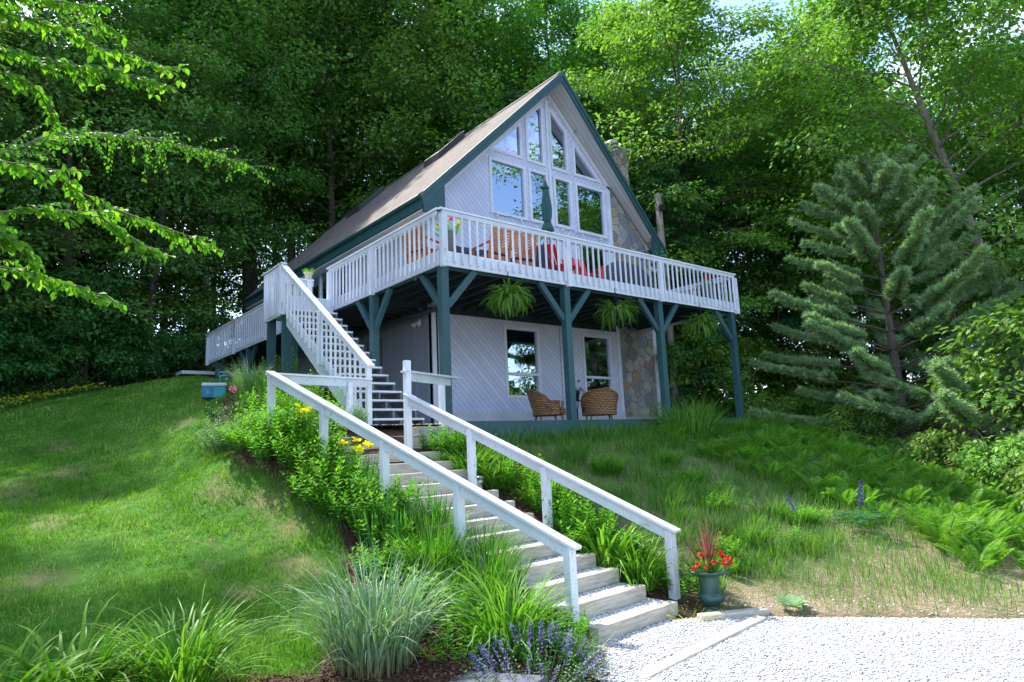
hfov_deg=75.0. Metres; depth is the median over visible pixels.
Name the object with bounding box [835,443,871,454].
bank weed
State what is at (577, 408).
plant stand
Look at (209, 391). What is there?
cooler
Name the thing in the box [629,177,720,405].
hemlock tree
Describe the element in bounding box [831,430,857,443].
fern
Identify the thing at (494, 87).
broadleaf tree
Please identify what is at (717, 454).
fern
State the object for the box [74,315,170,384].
understorey shrub
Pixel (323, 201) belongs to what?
broadleaf tree
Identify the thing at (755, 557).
bank tuft
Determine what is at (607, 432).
grass tuft
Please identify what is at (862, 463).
bank tuft
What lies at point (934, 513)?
fern
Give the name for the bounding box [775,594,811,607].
leaf rosette
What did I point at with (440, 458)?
leafy perennial
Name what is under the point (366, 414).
variegated perennial
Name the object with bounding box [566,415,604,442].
grass tuft
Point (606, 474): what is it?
bank tuft
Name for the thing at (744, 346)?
hillside shrub
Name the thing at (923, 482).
bank tuft
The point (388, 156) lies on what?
broadleaf tree
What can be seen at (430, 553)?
tall grass
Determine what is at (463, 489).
handrail
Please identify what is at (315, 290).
window
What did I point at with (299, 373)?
tall perennial
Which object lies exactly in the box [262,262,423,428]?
deck stair
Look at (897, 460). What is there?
fern
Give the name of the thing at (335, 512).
leafy perennial
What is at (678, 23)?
layered maple
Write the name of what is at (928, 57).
leaning maple
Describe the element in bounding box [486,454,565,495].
leafy perennial
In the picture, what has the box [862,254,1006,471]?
hemlock tree
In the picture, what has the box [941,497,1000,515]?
fern
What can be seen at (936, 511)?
fern
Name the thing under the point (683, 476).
bank weed
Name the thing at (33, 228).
hemlock tree
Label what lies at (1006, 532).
fern
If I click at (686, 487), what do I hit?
bank tuft
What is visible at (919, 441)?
hillside shrub
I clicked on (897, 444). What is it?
fern
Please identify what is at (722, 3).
sky
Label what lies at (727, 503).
bank weed
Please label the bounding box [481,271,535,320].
hanging fern
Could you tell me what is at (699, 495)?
bank tuft
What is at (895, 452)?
fern
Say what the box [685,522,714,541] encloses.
bank tuft
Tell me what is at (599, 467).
bank weed
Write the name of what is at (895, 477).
bank tuft
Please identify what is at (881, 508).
bank tuft
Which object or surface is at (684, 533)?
bank tuft
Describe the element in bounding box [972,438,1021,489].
hillside shrub
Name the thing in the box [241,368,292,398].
leafy perennial
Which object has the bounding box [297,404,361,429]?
variegated perennial
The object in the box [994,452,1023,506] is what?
hillside shrub
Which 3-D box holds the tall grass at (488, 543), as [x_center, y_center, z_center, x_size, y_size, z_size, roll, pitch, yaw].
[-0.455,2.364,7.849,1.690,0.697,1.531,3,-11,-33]
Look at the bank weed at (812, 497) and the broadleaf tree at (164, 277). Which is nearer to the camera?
the bank weed at (812, 497)
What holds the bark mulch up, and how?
on the ground at (68, 571)
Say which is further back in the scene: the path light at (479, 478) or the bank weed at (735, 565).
the path light at (479, 478)
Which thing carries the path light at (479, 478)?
on the ground at (68, 571)
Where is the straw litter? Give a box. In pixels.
[530,442,1023,618]
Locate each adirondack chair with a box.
[542,244,581,273]
[561,258,603,278]
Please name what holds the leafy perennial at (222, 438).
on the ground at (68, 571)
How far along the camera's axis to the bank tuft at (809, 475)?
12.42 m
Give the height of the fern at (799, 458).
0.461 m
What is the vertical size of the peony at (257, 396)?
0.548 m
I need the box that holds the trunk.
[654,193,680,416]
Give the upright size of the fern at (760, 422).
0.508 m
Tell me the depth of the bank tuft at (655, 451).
13.20 m
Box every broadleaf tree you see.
[0,0,170,298]
[0,7,226,391]
[0,18,154,353]
[0,21,145,351]
[0,94,56,264]
[0,96,223,383]
[11,0,245,375]
[17,28,266,380]
[75,0,331,370]
[85,93,298,367]
[85,167,231,359]
[92,0,388,339]
[112,0,324,291]
[152,0,383,335]
[159,151,287,351]
[204,0,465,245]
[217,196,314,336]
[219,141,325,299]
[226,0,393,262]
[235,0,401,257]
[251,0,483,214]
[263,0,518,222]
[270,15,456,239]
[283,177,362,255]
[347,0,576,205]
[356,10,536,202]
[418,0,673,186]
[432,53,530,139]
[477,44,560,118]
[510,0,739,260]
[524,1,775,290]
[525,47,615,91]
[599,79,741,328]
[666,110,900,412]
[685,159,788,345]
[691,8,974,363]
[696,102,868,350]
[704,20,957,354]
[760,66,977,419]
[764,77,1019,368]
[782,97,1019,433]
[894,29,1023,277]
[895,49,1023,441]
[902,116,1023,444]
[976,64,1023,305]
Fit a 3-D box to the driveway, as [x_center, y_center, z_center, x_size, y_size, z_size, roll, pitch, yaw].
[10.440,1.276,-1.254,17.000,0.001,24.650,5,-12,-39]
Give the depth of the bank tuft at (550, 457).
11.58 m
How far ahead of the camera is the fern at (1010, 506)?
10.95 m
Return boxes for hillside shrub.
[656,325,775,417]
[665,328,727,409]
[668,360,710,415]
[693,331,808,415]
[712,389,806,425]
[745,343,871,430]
[776,382,864,437]
[816,354,947,439]
[816,402,915,445]
[839,376,959,456]
[899,427,983,471]
[942,433,1023,500]
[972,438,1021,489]
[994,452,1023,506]
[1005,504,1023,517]
[1006,420,1023,436]
[1010,434,1023,479]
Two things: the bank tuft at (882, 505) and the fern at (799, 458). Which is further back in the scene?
the fern at (799, 458)
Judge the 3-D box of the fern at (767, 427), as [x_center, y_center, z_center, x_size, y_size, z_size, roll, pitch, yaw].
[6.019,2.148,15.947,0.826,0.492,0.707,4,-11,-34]
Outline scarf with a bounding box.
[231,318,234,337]
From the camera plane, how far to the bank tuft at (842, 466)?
12.95 m
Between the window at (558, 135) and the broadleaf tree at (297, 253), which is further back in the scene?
the broadleaf tree at (297, 253)
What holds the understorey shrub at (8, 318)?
on the ground at (68, 571)
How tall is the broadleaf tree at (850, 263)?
21.664 m
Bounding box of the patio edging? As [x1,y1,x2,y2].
[461,418,747,440]
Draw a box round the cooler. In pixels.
[201,371,228,398]
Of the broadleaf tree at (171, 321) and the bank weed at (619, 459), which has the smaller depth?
the bank weed at (619, 459)
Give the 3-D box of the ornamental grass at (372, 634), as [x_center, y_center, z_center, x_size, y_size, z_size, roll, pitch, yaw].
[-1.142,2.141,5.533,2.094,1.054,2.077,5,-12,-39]
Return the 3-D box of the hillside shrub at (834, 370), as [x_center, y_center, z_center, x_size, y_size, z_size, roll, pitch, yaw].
[10.996,2.719,24.941,4.847,5.172,4.988,5,-12,-41]
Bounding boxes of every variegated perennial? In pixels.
[187,426,232,451]
[192,419,235,444]
[194,424,251,452]
[202,412,245,431]
[218,417,257,440]
[242,410,296,430]
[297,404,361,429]
[315,408,370,429]
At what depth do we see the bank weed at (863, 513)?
10.47 m
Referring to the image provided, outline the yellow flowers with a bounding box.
[0,382,103,409]
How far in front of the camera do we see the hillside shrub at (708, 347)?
22.04 m
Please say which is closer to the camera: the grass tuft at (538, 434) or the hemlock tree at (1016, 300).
the grass tuft at (538, 434)
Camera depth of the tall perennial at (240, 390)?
14.45 m
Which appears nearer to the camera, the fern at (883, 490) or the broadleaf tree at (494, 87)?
the fern at (883, 490)
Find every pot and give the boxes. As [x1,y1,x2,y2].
[303,269,314,278]
[575,380,585,399]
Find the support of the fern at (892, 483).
on the ground at (68, 571)
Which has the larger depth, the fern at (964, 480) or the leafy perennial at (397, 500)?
the fern at (964, 480)
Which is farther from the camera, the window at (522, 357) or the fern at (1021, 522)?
the window at (522, 357)
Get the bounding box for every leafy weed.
[472,589,556,628]
[535,608,591,649]
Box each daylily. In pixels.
[0,595,187,681]
[0,612,114,681]
[69,580,303,681]
[418,554,611,680]
[429,436,512,479]
[452,452,524,489]
[457,443,505,463]
[501,476,563,507]
[554,509,682,586]
[587,530,695,591]
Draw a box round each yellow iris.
[279,403,318,445]
[336,436,378,480]
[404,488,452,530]
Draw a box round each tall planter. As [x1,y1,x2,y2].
[432,217,460,251]
[693,276,715,297]
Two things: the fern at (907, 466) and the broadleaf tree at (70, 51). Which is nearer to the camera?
the fern at (907, 466)
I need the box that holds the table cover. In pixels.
[430,243,487,255]
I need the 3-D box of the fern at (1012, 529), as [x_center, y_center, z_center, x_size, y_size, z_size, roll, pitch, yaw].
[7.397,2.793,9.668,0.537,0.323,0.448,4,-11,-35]
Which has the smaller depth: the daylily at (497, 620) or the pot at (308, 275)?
the daylily at (497, 620)
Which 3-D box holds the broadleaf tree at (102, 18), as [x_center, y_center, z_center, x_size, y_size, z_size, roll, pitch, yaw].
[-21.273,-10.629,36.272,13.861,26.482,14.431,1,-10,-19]
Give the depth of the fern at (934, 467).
13.69 m
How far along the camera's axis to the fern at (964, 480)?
13.33 m
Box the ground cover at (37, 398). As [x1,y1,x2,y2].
[0,385,107,410]
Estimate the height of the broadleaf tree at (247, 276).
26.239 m
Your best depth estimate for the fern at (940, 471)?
13.04 m
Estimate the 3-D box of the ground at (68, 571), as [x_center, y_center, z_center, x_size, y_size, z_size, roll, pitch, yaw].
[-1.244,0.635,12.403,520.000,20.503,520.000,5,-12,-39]
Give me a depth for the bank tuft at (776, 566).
8.30 m
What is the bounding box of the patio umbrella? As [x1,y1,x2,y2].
[541,178,553,268]
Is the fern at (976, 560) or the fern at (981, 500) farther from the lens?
the fern at (981, 500)
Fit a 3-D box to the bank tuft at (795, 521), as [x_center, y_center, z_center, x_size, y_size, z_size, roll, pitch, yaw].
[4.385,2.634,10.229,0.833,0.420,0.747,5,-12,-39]
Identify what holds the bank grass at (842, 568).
on the ground at (68, 571)
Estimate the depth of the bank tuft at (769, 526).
9.64 m
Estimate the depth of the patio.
11.96 m
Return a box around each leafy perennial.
[214,418,266,451]
[220,417,292,455]
[233,402,292,430]
[237,390,304,423]
[240,387,296,410]
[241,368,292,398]
[244,399,318,442]
[244,418,318,466]
[253,406,347,457]
[268,426,354,477]
[270,430,339,468]
[276,393,326,409]
[280,457,365,502]
[283,439,363,490]
[287,454,379,512]
[300,397,343,413]
[302,473,379,520]
[322,472,420,531]
[345,507,432,549]
[348,474,438,532]
[373,522,460,553]
[419,424,476,458]
[425,451,460,461]
[433,430,478,453]
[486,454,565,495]
[521,481,599,524]
[525,474,583,509]
[544,497,614,540]
[554,511,619,551]
[567,503,614,529]
[586,527,651,555]
[639,557,701,603]
[693,549,722,602]
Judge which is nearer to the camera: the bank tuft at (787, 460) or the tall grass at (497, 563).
the tall grass at (497, 563)
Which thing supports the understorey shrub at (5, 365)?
on the ground at (68, 571)
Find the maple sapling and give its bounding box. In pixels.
[911,292,1023,441]
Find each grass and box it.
[211,354,280,395]
[243,533,488,680]
[370,510,486,585]
[392,499,484,547]
[418,554,548,625]
[421,529,546,599]
[432,512,534,575]
[477,421,1023,617]
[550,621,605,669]
[634,391,732,437]
[693,576,732,593]
[737,405,792,432]
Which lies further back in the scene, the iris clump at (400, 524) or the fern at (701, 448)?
the fern at (701, 448)
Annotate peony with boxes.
[203,386,277,423]
[216,391,279,415]
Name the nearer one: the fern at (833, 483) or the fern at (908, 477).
the fern at (833, 483)
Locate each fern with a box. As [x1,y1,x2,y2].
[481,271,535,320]
[594,288,642,332]
[678,306,722,341]
[696,442,721,458]
[701,439,721,450]
[706,447,737,463]
[709,435,742,457]
[713,427,735,438]
[719,420,735,428]
[719,432,744,447]
[731,419,755,432]
[736,417,763,429]
[736,431,763,441]
[739,446,760,456]
[740,430,774,446]
[747,460,784,481]
[751,420,779,433]
[760,418,794,429]
[763,445,786,459]
[764,439,787,450]
[765,438,801,457]
[765,456,788,469]
[768,470,799,484]
[776,449,814,465]
[778,425,805,439]
[780,463,805,477]
[789,423,820,436]
[790,435,806,444]
[794,445,820,460]
[794,470,834,491]
[797,433,828,445]
[802,462,830,478]
[807,451,840,472]
[813,486,848,502]
[815,470,858,495]
[816,425,843,436]
[823,486,857,509]
[825,450,862,469]
[826,431,854,443]
[827,436,860,449]
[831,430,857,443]
[837,431,860,439]
[837,457,889,479]
[840,474,878,492]
[846,484,882,506]
[849,465,891,481]
[851,436,875,445]
[853,443,873,451]
[859,453,890,467]
[861,459,895,473]
[861,472,911,496]
[867,500,893,513]
[868,445,887,457]
[869,460,893,475]
[870,474,900,487]
[870,506,903,524]
[871,438,903,448]
[871,488,895,502]
[872,444,899,451]
[873,438,893,447]
[875,449,902,461]
[878,451,905,466]
[881,447,901,460]
[884,486,928,507]
[887,470,915,483]
[888,460,923,472]
[889,503,931,524]
[893,448,929,465]
[894,462,921,477]
[895,481,925,491]
[895,484,938,505]
[896,496,926,515]
[898,507,954,534]
[898,511,979,554]
[907,503,983,537]
[908,468,935,480]
[908,479,923,491]
[910,459,937,469]
[912,502,959,521]
[914,464,929,475]
[918,464,955,477]
[918,470,961,491]
[921,466,964,485]
[921,496,953,510]
[922,503,965,519]
[923,485,951,499]
[925,481,953,494]
[926,492,948,505]
[933,534,1005,571]
[934,526,970,542]
[935,481,967,500]
[937,489,988,510]
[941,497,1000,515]
[944,506,1005,530]
[946,512,994,543]
[946,521,1021,550]
[951,502,998,517]
[954,482,995,498]
[956,488,1017,513]
[956,529,1014,568]
[958,483,1002,499]
[960,473,988,487]
[962,516,1001,536]
[963,479,1000,490]
[964,490,1001,507]
[965,508,1010,524]
[972,484,1011,505]
[976,521,1016,547]
[982,510,1012,522]
[984,513,1023,529]
[985,499,1017,514]
[989,522,1023,548]
[995,508,1023,523]
[995,519,1023,533]
[1001,490,1022,508]
[1001,543,1023,565]
[1003,496,1023,515]
[1005,521,1023,538]
[1012,557,1023,570]
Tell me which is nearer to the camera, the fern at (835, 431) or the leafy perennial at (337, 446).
the leafy perennial at (337, 446)
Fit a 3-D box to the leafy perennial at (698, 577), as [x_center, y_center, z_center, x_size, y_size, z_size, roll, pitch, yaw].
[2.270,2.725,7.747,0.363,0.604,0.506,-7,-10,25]
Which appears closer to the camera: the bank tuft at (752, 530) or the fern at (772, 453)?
the bank tuft at (752, 530)
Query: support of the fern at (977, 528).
on the ground at (68, 571)
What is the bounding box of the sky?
[6,0,1023,404]
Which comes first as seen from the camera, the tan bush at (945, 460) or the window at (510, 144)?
the tan bush at (945, 460)
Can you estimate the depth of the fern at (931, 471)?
13.28 m
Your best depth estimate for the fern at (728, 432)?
14.98 m
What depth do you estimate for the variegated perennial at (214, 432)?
10.86 m
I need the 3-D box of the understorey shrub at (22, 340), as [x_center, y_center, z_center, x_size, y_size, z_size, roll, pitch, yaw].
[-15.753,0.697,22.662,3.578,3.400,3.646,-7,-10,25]
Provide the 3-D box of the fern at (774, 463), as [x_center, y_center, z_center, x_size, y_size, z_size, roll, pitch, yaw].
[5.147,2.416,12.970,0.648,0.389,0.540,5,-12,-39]
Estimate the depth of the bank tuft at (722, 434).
14.94 m
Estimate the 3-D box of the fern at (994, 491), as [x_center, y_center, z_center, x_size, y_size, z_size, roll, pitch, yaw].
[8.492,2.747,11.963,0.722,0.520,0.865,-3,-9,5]
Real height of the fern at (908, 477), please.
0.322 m
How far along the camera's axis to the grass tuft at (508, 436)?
12.31 m
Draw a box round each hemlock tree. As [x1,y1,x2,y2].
[0,103,55,357]
[4,26,201,383]
[495,88,527,112]
[578,92,676,332]
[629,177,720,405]
[634,161,763,416]
[641,139,788,417]
[712,191,866,433]
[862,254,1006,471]
[977,234,1023,472]
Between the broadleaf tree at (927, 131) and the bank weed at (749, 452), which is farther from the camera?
the broadleaf tree at (927, 131)
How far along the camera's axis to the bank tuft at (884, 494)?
11.33 m
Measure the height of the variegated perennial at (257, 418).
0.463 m
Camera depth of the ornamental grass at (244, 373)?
15.18 m
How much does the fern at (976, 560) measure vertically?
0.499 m
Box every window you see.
[312,277,318,297]
[319,272,326,298]
[335,264,348,297]
[488,156,527,220]
[489,121,522,159]
[503,325,541,398]
[524,102,545,166]
[528,167,548,223]
[548,106,568,173]
[552,175,573,230]
[571,140,601,183]
[574,182,607,238]
[581,333,613,391]
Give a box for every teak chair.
[400,221,438,263]
[471,227,511,261]
[501,232,536,266]
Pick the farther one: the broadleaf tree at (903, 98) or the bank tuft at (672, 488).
the broadleaf tree at (903, 98)
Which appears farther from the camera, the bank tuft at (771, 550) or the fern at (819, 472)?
the fern at (819, 472)
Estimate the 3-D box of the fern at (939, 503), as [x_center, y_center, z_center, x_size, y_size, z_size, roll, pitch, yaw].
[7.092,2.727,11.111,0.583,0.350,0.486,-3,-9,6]
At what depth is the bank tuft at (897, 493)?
11.37 m
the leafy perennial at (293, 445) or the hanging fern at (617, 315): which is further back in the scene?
the hanging fern at (617, 315)
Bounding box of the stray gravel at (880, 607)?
[684,591,1023,615]
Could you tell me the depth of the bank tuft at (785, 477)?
12.20 m
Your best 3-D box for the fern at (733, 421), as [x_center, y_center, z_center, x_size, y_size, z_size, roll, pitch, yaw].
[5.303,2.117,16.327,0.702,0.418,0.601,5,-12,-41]
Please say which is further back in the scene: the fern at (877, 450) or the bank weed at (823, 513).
the fern at (877, 450)
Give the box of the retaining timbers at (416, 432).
[403,426,460,445]
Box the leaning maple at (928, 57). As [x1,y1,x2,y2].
[710,0,1023,351]
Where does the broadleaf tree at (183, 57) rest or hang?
on the ground at (68, 571)
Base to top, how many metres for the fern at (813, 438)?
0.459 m
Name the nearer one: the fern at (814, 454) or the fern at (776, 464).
the fern at (776, 464)
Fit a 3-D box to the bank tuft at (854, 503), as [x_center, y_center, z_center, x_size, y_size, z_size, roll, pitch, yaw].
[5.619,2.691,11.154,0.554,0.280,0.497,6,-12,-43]
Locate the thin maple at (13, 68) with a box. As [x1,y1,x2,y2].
[0,60,51,100]
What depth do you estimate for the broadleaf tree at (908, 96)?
36.52 m
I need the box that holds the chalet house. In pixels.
[244,71,665,424]
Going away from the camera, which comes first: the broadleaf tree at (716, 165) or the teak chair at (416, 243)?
the teak chair at (416, 243)
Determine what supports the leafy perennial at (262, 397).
on the ground at (68, 571)
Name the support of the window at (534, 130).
in the chalet house
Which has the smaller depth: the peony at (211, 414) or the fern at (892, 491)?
the fern at (892, 491)
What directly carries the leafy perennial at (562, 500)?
on the ground at (68, 571)
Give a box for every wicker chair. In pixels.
[525,389,565,419]
[580,388,618,419]
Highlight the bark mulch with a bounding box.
[117,385,683,681]
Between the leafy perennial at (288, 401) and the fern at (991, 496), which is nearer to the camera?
the fern at (991, 496)
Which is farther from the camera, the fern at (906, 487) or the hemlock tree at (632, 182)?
the hemlock tree at (632, 182)
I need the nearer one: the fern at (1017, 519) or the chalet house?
the fern at (1017, 519)
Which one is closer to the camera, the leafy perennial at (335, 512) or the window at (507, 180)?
the leafy perennial at (335, 512)
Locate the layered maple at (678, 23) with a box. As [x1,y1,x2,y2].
[530,0,907,362]
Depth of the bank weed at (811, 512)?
10.07 m
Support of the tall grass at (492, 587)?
on the ground at (68, 571)
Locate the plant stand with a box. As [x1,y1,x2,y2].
[576,400,580,419]
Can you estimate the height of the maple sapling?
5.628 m
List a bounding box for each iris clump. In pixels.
[346,493,397,550]
[375,501,431,556]
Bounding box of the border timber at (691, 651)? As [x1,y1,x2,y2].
[635,615,766,678]
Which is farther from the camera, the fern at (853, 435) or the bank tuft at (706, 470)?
the fern at (853, 435)
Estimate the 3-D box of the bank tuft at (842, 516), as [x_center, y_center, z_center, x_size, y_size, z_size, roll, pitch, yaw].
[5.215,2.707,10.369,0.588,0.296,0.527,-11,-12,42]
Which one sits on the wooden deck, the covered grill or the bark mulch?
the covered grill
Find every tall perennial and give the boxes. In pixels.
[231,369,264,407]
[255,367,287,405]
[262,347,298,376]
[262,388,293,411]
[276,369,318,406]
[285,362,309,396]
[304,386,341,407]
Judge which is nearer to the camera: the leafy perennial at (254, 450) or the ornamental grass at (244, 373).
the leafy perennial at (254, 450)
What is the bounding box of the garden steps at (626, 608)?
[284,436,677,643]
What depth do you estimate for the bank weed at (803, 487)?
11.71 m
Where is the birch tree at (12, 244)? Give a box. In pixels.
[0,0,278,313]
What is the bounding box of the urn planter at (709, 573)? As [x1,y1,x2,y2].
[677,518,733,611]
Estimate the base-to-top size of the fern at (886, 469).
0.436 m
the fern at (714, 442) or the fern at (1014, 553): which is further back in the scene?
the fern at (714, 442)
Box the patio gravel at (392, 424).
[329,424,437,429]
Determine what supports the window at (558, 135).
in the chalet house
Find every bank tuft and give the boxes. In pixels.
[537,451,562,465]
[550,441,592,465]
[555,436,590,461]
[592,453,626,476]
[602,479,636,499]
[616,490,637,503]
[618,493,637,506]
[627,458,668,483]
[644,444,666,456]
[644,486,686,513]
[649,477,684,501]
[649,486,697,507]
[660,501,687,520]
[662,477,698,497]
[665,504,698,524]
[668,519,691,543]
[677,460,719,484]
[684,426,703,443]
[685,444,701,457]
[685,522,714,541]
[691,511,736,534]
[692,487,717,500]
[693,482,738,500]
[699,434,734,448]
[702,491,737,511]
[709,428,737,438]
[712,516,773,549]
[724,507,766,533]
[725,517,754,536]
[732,483,756,498]
[732,525,775,550]
[736,456,770,477]
[738,547,778,569]
[739,495,779,519]
[741,526,775,549]
[747,514,777,531]
[747,530,799,561]
[748,554,790,579]
[753,492,796,520]
[761,453,794,464]
[763,464,803,486]
[765,480,793,494]
[771,504,803,518]
[774,502,815,527]
[779,475,813,493]
[780,526,833,559]
[781,449,804,459]
[784,466,816,481]
[804,522,847,548]
[807,444,832,460]
[817,458,858,473]
[817,461,859,484]
[830,507,856,524]
[840,497,859,510]
[845,511,878,528]
[849,455,874,468]
[856,496,899,514]
[865,499,898,520]
[870,470,907,485]
[870,484,916,508]
[876,483,906,507]
[877,495,897,508]
[904,479,934,487]
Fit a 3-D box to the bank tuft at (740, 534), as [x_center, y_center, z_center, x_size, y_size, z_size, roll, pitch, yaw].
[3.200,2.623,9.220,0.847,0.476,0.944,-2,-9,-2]
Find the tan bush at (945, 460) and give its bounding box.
[903,440,979,475]
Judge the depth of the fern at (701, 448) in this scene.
13.54 m
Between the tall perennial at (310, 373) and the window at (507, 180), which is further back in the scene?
the window at (507, 180)
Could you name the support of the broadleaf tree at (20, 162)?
on the ground at (68, 571)
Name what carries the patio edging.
on the ground at (68, 571)
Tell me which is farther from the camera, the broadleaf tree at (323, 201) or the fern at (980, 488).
the broadleaf tree at (323, 201)
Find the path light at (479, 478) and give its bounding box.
[477,476,483,484]
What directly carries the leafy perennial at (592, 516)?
on the ground at (68, 571)
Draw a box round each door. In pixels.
[367,338,383,424]
[537,237,561,268]
[577,245,608,276]
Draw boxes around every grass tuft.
[487,422,536,447]
[516,423,555,445]
[541,421,580,444]
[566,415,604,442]
[586,419,621,442]
[603,415,642,440]
[620,417,655,436]
[643,418,677,434]
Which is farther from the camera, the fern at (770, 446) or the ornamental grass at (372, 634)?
the fern at (770, 446)
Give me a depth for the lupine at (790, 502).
9.74 m
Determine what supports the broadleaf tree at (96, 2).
on the ground at (68, 571)
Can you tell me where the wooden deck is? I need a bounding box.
[176,207,744,433]
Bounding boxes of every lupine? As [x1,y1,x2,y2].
[785,493,800,526]
[834,480,890,535]
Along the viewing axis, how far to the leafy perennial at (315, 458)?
9.05 m
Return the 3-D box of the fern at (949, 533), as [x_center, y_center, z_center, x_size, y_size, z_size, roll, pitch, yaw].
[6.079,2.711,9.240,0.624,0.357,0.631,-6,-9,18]
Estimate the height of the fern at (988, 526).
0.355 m
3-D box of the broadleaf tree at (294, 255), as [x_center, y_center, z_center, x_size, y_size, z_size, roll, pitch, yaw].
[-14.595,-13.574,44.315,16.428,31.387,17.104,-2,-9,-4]
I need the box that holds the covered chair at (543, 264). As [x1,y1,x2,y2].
[517,245,549,268]
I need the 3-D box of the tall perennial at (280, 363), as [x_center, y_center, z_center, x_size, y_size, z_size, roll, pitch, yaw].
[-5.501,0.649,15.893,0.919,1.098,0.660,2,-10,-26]
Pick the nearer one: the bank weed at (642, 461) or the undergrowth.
the bank weed at (642, 461)
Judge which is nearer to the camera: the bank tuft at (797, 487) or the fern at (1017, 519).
the fern at (1017, 519)
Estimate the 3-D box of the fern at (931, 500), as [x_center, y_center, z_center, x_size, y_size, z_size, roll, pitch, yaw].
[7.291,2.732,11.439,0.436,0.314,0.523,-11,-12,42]
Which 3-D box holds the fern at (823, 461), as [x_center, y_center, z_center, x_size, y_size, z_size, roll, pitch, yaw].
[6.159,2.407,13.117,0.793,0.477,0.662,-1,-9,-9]
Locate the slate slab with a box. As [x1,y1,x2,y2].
[448,671,547,681]
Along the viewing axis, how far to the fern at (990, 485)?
12.85 m
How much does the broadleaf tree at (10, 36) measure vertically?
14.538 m
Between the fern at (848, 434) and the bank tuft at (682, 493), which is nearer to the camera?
the bank tuft at (682, 493)
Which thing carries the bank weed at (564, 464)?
on the ground at (68, 571)
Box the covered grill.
[606,261,654,287]
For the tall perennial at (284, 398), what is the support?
on the ground at (68, 571)
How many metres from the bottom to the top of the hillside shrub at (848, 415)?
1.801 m
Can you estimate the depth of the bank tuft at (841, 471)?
12.50 m
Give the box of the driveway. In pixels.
[561,617,1023,681]
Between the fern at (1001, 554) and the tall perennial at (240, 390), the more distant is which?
the tall perennial at (240, 390)
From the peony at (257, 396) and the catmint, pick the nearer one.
the catmint
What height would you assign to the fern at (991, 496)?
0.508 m
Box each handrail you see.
[265,371,581,627]
[400,360,680,599]
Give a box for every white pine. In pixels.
[746,144,1023,440]
[815,350,1023,475]
[829,244,1023,452]
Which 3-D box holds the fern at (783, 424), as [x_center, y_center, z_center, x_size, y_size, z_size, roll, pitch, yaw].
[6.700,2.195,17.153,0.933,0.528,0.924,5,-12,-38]
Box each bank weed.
[550,461,577,469]
[588,456,625,478]
[589,452,626,474]
[631,457,656,466]
[651,422,685,437]
[651,449,684,467]
[669,468,700,486]
[670,467,709,482]
[686,532,746,563]
[691,493,730,512]
[696,496,740,512]
[705,479,732,495]
[717,553,750,577]
[728,528,768,541]
[734,444,771,462]
[759,435,780,444]
[770,526,819,546]
[780,503,822,527]
[792,484,822,495]
[797,490,827,502]
[798,505,838,518]
[810,512,827,526]
[822,470,853,485]
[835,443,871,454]
[838,508,879,523]
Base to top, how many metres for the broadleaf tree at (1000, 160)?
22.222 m
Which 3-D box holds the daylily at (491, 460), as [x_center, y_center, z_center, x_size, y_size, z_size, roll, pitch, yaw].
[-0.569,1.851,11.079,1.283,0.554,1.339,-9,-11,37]
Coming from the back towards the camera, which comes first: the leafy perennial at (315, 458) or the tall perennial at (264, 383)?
the tall perennial at (264, 383)
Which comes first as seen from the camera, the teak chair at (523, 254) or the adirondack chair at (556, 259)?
the teak chair at (523, 254)
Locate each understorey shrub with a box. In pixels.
[0,264,110,393]
[0,304,28,352]
[0,314,107,399]
[0,319,42,402]
[0,351,65,397]
[3,259,163,384]
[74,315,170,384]
[119,332,201,379]
[157,309,245,371]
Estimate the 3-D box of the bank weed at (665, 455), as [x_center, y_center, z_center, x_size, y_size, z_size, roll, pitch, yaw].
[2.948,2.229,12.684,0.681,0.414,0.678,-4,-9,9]
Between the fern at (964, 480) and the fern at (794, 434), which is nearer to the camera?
the fern at (964, 480)
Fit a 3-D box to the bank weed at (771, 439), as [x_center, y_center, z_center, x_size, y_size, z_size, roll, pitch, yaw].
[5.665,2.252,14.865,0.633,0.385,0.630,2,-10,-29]
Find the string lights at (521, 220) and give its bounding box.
[496,213,602,240]
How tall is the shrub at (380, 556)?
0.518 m
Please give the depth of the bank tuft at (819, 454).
14.21 m
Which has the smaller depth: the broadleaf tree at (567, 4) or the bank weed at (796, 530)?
the bank weed at (796, 530)
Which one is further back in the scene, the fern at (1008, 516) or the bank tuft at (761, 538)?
the fern at (1008, 516)
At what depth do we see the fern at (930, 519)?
9.50 m
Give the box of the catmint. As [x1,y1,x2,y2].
[443,618,615,681]
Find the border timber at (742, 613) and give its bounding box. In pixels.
[697,607,769,621]
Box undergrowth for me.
[842,429,1007,481]
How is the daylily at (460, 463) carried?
on the ground at (68, 571)
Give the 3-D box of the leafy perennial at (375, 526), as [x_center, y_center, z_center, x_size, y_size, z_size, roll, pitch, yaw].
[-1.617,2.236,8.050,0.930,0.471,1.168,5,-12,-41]
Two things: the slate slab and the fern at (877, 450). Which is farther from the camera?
the fern at (877, 450)
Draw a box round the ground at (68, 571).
[0,333,1023,681]
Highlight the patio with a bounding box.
[328,424,438,428]
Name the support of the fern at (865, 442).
on the ground at (68, 571)
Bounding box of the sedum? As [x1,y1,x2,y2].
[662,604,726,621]
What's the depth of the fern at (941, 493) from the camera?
11.60 m
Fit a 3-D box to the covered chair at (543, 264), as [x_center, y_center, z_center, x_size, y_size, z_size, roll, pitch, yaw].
[0.505,-1.778,16.231,0.655,1.058,0.756,5,-12,-39]

